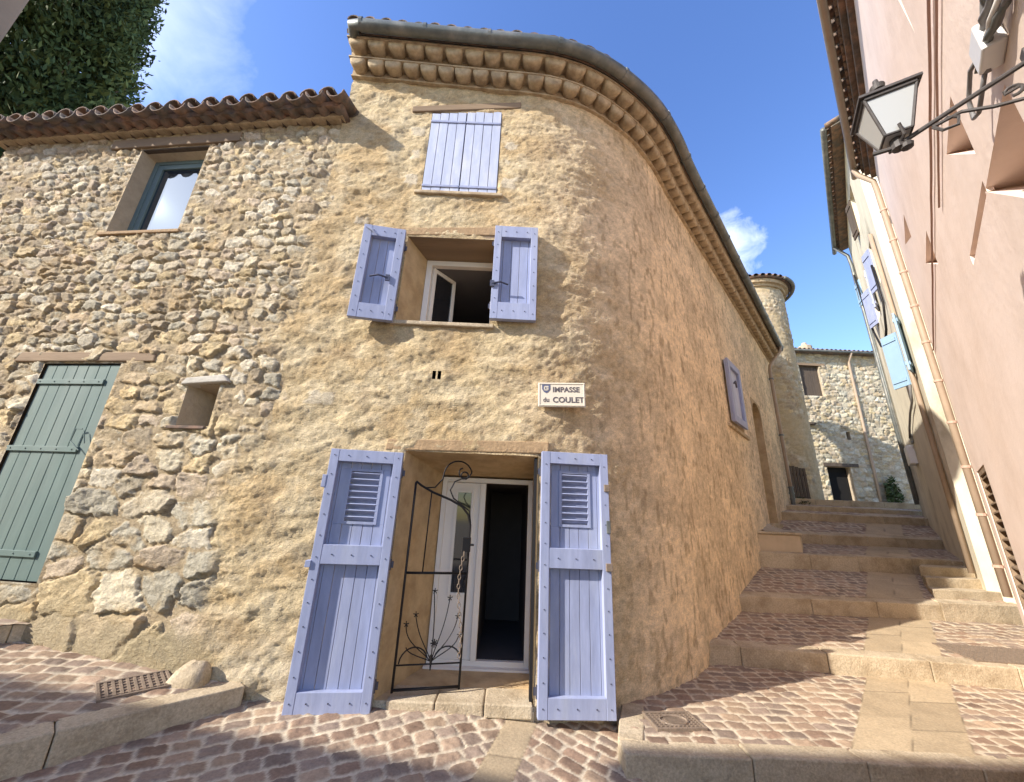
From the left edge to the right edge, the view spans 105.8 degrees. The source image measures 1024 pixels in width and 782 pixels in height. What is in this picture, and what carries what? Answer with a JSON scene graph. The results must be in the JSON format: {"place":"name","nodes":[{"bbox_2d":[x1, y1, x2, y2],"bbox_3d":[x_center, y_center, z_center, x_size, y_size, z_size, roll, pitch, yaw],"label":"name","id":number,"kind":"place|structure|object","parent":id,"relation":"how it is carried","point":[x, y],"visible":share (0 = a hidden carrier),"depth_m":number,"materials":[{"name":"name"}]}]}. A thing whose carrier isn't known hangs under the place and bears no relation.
{"place":"outdoors","nodes":[
{"label":"outdoors","id":0,"kind":"place"},
{"bbox_2d":[0,579,36,625],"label":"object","id":1,"kind":"structure","parent":0,"point":[7,621],"depth_m":3.73,"materials":[{"name":"beige stone"}]},
{"bbox_2d":[0,86,453,723],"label":"rubble stone house","id":2,"kind":"structure","parent":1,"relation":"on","point":[154,260],"depth_m":4.66,"materials":[{"name":"beige stone"}]},
{"bbox_2d":[127,160,203,230],"bbox_3d":[-4.970,-2.814,5.707,1.060,1.460,0.080,0,-18,6],"label":"window","id":3,"kind":"structure","parent":2,"relation":"in","point":[163,202],"depth_m":5.74,"materials":[{"name":"clear glass"}]},
{"bbox_2d":[0,641,225,733],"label":"street","id":4,"kind":"structure","parent":0,"point":[40,684],"depth_m":3.13,"materials":[{"name":"brown stone"}]},
{"bbox_2d":[0,624,27,642],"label":"kerb","id":5,"kind":"structure","parent":4,"relation":"on","point":[16,633],"depth_m":3.66,"materials":[{"name":"stone"}]},
{"bbox_2d":[95,670,170,702],"bbox_3d":[-3.131,2.456,3.211,0.324,0.087,0.461,-13,-24,39],"label":"drain grate","id":6,"kind":"object","parent":4,"relation":"on","point":[159,680],"visible":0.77,"depth_m":3.19,"materials":[{"name":"metal"}]},
{"bbox_2d":[166,659,211,688],"bbox_3d":[-2.815,2.486,3.370,0.347,0.240,0.239,3,-18,0],"label":"guard stone","id":7,"kind":"object","parent":4,"relation":"on","point":[194,674],"visible":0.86,"depth_m":3.31,"materials":[{"name":"beige stone"}]},
{"bbox_2d":[0,699,643,781],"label":"street","id":8,"kind":"structure","parent":0,"point":[257,741],"depth_m":2.85,"materials":[{"name":"brown stone"}]},
{"bbox_2d":[127,0,872,350],"label":"sky","id":9,"kind":"structure","parent":0,"point":[747,85],"materials":[{"name":"blue"}]},
{"bbox_2d":[210,15,795,725],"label":"ochre house","id":10,"kind":"structure","parent":0,"point":[508,221],"depth_m":4.67,"materials":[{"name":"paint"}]},
{"bbox_2d":[390,460,473,693],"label":"iron gate","id":11,"kind":"structure","parent":10,"relation":"attached to","point":[466,544],"depth_m":3.74,"materials":[{"name":"black metal"}]},
{"bbox_2d":[420,261,492,323],"bbox_3d":[-0.700,-1.170,5.347,0.980,1.150,0.403,3,-18,0],"label":"window","id":12,"kind":"structure","parent":10,"relation":"in","point":[439,290],"depth_m":5.33,"materials":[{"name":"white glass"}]},
{"bbox_2d":[422,477,532,673],"bbox_3d":[-0.335,2.055,4.499,1.150,2.030,0.200,3,-18,0],"label":"glazed door","id":13,"kind":"structure","parent":10,"relation":"in","point":[471,492],"depth_m":4.45,"materials":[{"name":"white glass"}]},
{"bbox_2d":[538,383,585,407],"bbox_3d":[0.549,0.043,4.289,0.525,0.289,0.032,2,-18,3],"label":"street sign","id":14,"kind":"object","parent":10,"relation":"attached to","point":[561,394],"visible":1,"depth_m":4.28,"materials":[{"name":"ceramic"}]},
{"bbox_2d":[616,712,620,731],"bbox_3d":[4.826,3.740,3.892,8.030,0.940,2.400,3,-18,0],"label":"step foundation","id":15,"kind":"object","parent":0,"point":[618,718],"depth_m":3.48,"materials":[{"name":"beige stone"}]},
{"bbox_2d":[618,702,643,756],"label":"kerb","id":16,"kind":"structure","parent":15,"relation":"on","point":[632,712],"depth_m":3.30,"materials":[{"name":"stone"}]},
{"bbox_2d":[618,739,1023,781],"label":"kerb","id":17,"kind":"structure","parent":15,"relation":"on","point":[646,761],"depth_m":2.86,"materials":[{"name":"stone"}]},
{"bbox_2d":[629,665,1023,758],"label":"paved step","id":18,"kind":"object","parent":15,"relation":"on","point":[727,704],"visible":0.77,"depth_m":3.67,"materials":[{"name":"brown stone"}]},
{"bbox_2d":[642,711,707,732],"bbox_3d":[1.396,2.864,3.341,0.440,0.057,0.300,4,-18,-6],"label":"manhole cover","id":19,"kind":"object","parent":18,"relation":"on","point":[675,721],"visible":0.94,"depth_m":3.32,"materials":[{"name":"metal"}]},
{"bbox_2d":[816,0,1023,624],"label":"pink house","id":20,"kind":"structure","parent":15,"relation":"on","point":[978,242],"depth_m":4.05,"materials":[{"name":"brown paint"}]},
{"bbox_2d":[927,0,933,350],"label":"wall cable","id":21,"kind":"object","parent":20,"relation":"attached to","point":[930,97],"depth_m":3.67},
{"bbox_2d":[850,47,1023,156],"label":"wall lantern","id":22,"kind":"object","parent":20,"relation":"attached to","point":[884,119],"depth_m":2.11,"materials":[{"name":"metal"}]},
{"bbox_2d":[935,0,939,207],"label":"wall cable","id":23,"kind":"object","parent":20,"relation":"attached to","point":[937,87],"depth_m":3.14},
{"bbox_2d":[966,0,1011,120],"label":"cable bundle","id":24,"kind":"object","parent":20,"relation":"attached to","point":[988,43],"visible":0.99,"depth_m":2.03,"materials":[{"name":"metal"}]},
{"bbox_2d":[978,465,1023,609],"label":"louvred door","id":25,"kind":"structure","parent":20,"relation":"in","point":[1013,566],"depth_m":5.66,"materials":[{"name":"brown wood"}]},
{"bbox_2d":[714,611,1023,657],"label":"paved step","id":26,"kind":"object","parent":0,"point":[912,636],"visible":0.76,"depth_m":5.52,"materials":[{"name":"brown stone"}]},
{"bbox_2d":[709,639,741,665],"bbox_3d":[2.629,3.438,4.896,0.440,0.490,0.226,3,-18,0],"label":"step edge","id":27,"kind":"object","parent":26,"relation":"attached to","point":[724,651],"visible":0.37,"depth_m":4.84,"materials":[{"name":"stone"}]},
{"bbox_2d":[739,591,997,620],"bbox_3d":[7.508,3.738,6.363,7.665,0.515,0.228,3,-18,0],"label":"step edge","id":28,"kind":"object","parent":26,"relation":"on","point":[789,603],"visible":0.53,"depth_m":6.30,"materials":[{"name":"stone"}]},
{"bbox_2d":[743,567,1010,602],"bbox_3d":[7.584,3.612,7.185,8.393,0.319,1.400,3,-18,0],"label":"paved step","id":29,"kind":"object","parent":28,"relation":"on","point":[879,585],"visible":0.52,"depth_m":7.08,"materials":[{"name":"brown stone"}]},
{"bbox_2d":[924,584,1002,600],"bbox_3d":[9.101,4.190,7.106,3.841,1.055,1.330,3,-18,0],"label":"side step","id":30,"kind":"object","parent":29,"relation":"on","point":[956,593],"visible":0.22,"depth_m":6.62,"materials":[{"name":"stone"}]},
{"bbox_2d":[919,573,982,589],"bbox_3d":[9.226,4.172,7.282,3.591,1.210,1.010,3,-18,0],"label":"side step","id":31,"kind":"object","parent":30,"relation":"on","point":[953,582],"visible":0.17,"depth_m":6.97,"materials":[{"name":"stone"}]},
{"bbox_2d":[919,564,974,583],"bbox_3d":[9.353,4.154,7.459,3.339,1.365,0.690,3,-18,0],"label":"side step","id":32,"kind":"object","parent":31,"relation":"on","point":[943,570],"visible":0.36,"depth_m":7.32,"materials":[{"name":"stone"}]},
{"bbox_2d":[734,640,1023,689],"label":"step edge","id":33,"kind":"object","parent":26,"relation":"attached to","point":[903,666],"visible":0.51,"depth_m":4.66,"materials":[{"name":"stone"}]},
{"bbox_2d":[931,642,1023,664],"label":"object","id":34,"kind":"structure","parent":26,"relation":"on","point":[994,654],"depth_m":4.88,"materials":[{"name":"stone"}]},
{"bbox_2d":[937,601,1022,624],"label":"side step","id":35,"kind":"object","parent":26,"relation":"on","point":[982,612],"visible":0.2,"depth_m":6.25,"materials":[{"name":"stone"}]},
{"bbox_2d":[803,543,959,559],"bbox_3d":[9.177,3.659,8.772,8.866,0.183,1.400,3,-18,0],"label":"paved step","id":36,"kind":"object","parent":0,"point":[870,550],"visible":0.48,"depth_m":8.73,"materials":[{"name":"brown stone"}]},
{"bbox_2d":[757,524,802,551],"bbox_3d":[6.137,3.442,8.756,2.729,1.060,0.950,18,-24,-39],"label":"doorstep block","id":37,"kind":"structure","parent":36,"relation":"on","point":[772,538],"depth_m":8.16,"materials":[{"name":"stone"}]},
{"bbox_2d":[759,551,963,573],"bbox_3d":[8.190,3.678,7.973,6.308,0.494,0.227,3,-18,0],"label":"step edge","id":38,"kind":"object","parent":36,"relation":"attached to","point":[846,562],"visible":0.31,"depth_m":7.90,"materials":[{"name":"stone"}]},
{"bbox_2d":[795,531,944,548],"bbox_3d":[10.724,3.879,9.522,8.677,0.532,0.228,3,-18,0],"label":"step edge","id":39,"kind":"object","parent":36,"relation":"on","point":[830,538],"visible":0.33,"depth_m":9.46,"materials":[{"name":"stone"}]},
{"bbox_2d":[780,520,939,537],"bbox_3d":[10.588,3.679,10.207,8.973,0.348,1.100,3,-18,0],"label":"paved step","id":40,"kind":"object","parent":39,"relation":"on","point":[857,528],"visible":0.54,"depth_m":10.19,"materials":[{"name":"brown stone"}]},
{"bbox_2d":[781,511,929,525],"bbox_3d":[11.760,3.794,10.829,8.567,0.498,0.228,3,-18,0],"label":"step edge","id":41,"kind":"object","parent":40,"relation":"on","point":[877,519],"visible":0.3,"depth_m":10.76,"materials":[{"name":"stone"}]},
{"bbox_2d":[784,510,925,517],"bbox_3d":[11.621,3.645,11.286,8.864,0.120,0.700,3,-18,0],"label":"paved step","id":42,"kind":"object","parent":41,"relation":"on","point":[852,513],"visible":0.48,"depth_m":11.29,"materials":[{"name":"brown stone"}]},
{"bbox_2d":[786,505,922,515],"bbox_3d":[12.608,3.854,11.663,8.820,0.496,0.228,3,-18,0],"label":"step edge","id":43,"kind":"object","parent":42,"relation":"on","point":[849,509],"visible":0.27,"depth_m":11.61,"materials":[{"name":"stone"}]},
{"bbox_2d":[789,504,920,510],"bbox_3d":[12.468,3.717,12.117,9.116,0.101,0.700,3,-18,0],"label":"paved step","id":44,"kind":"object","parent":43,"relation":"on","point":[860,507],"visible":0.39,"depth_m":12.15,"materials":[{"name":"brown stone"}]},
{"bbox_2d":[820,115,1016,603],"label":"cream house","id":45,"kind":"structure","parent":0,"point":[941,495],"depth_m":9.32,"materials":[{"name":"beige paint"}]},
{"bbox_2d":[853,265,887,346],"bbox_3d":[10.819,-2.801,11.772,0.125,4.040,4.252,-13,-23,38],"label":"drooping cable","id":46,"kind":"object","parent":45,"relation":"attached to","point":[882,301],"visible":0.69,"depth_m":10.11,"materials":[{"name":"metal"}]},
{"bbox_2d":[908,385,913,438],"bbox_3d":[9.922,0.568,9.659,0.050,0.838,2.425,-13,-24,39],"label":"drooping cable","id":47,"kind":"object","parent":45,"relation":"attached to","point":[910,409],"visible":1,"depth_m":9.43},
{"label":"ground","id":48,"kind":"structure","parent":0,"visible":0},
{"bbox_2d":[0,0,28,41],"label":"brown house","id":49,"kind":"structure","parent":48,"relation":"on","point":[10,11],"depth_m":7.98,"materials":[{"name":"ceramic"}]},
{"bbox_2d":[0,0,169,157],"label":"cypress tree","id":50,"kind":"object","parent":48,"relation":"on","point":[56,56],"visible":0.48,"depth_m":11.29,"materials":[{"name":"green plant"}]},
{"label":"paved step","id":51,"kind":"structure","parent":0,"visible":0},
{"bbox_2d":[748,273,824,499],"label":"round tower","id":52,"kind":"structure","parent":51,"relation":"on","point":[775,291],"depth_m":15.11,"materials":[{"name":"stone"}]},
{"bbox_2d":[789,466,810,498],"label":"paling gate","id":53,"kind":"structure","parent":51,"relation":"on","point":[799,474],"depth_m":13.46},
{"bbox_2d":[794,342,913,502],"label":"end stone house","id":54,"kind":"structure","parent":51,"relation":"on","point":[857,451],"depth_m":21.22,"materials":[{"name":"beige stone"}]},
{"bbox_2d":[790,498,920,509],"bbox_3d":[13.380,3.884,12.507,8.919,0.472,0.228,3,-18,0],"label":"step edge","id":55,"kind":"object","parent":51,"relation":"attached to","point":[871,504],"visible":0.23,"depth_m":12.44,"materials":[{"name":"stone"}]},
{"bbox_2d":[883,475,904,502],"bbox_3d":[19.515,5.358,19.760,0.974,2.136,0.651,3,-18,0],"label":"climbing shrub","id":56,"kind":"object","parent":51,"relation":"on","point":[892,491],"visible":0.73,"depth_m":19.79,"materials":[{"name":"green plant"}]},
{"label":"street","id":57,"kind":"structure","parent":0,"visible":0},
{"bbox_2d":[0,682,244,780],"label":"kerb","id":58,"kind":"structure","parent":57,"relation":"on","point":[26,750],"depth_m":2.76,"materials":[{"name":"stone"}]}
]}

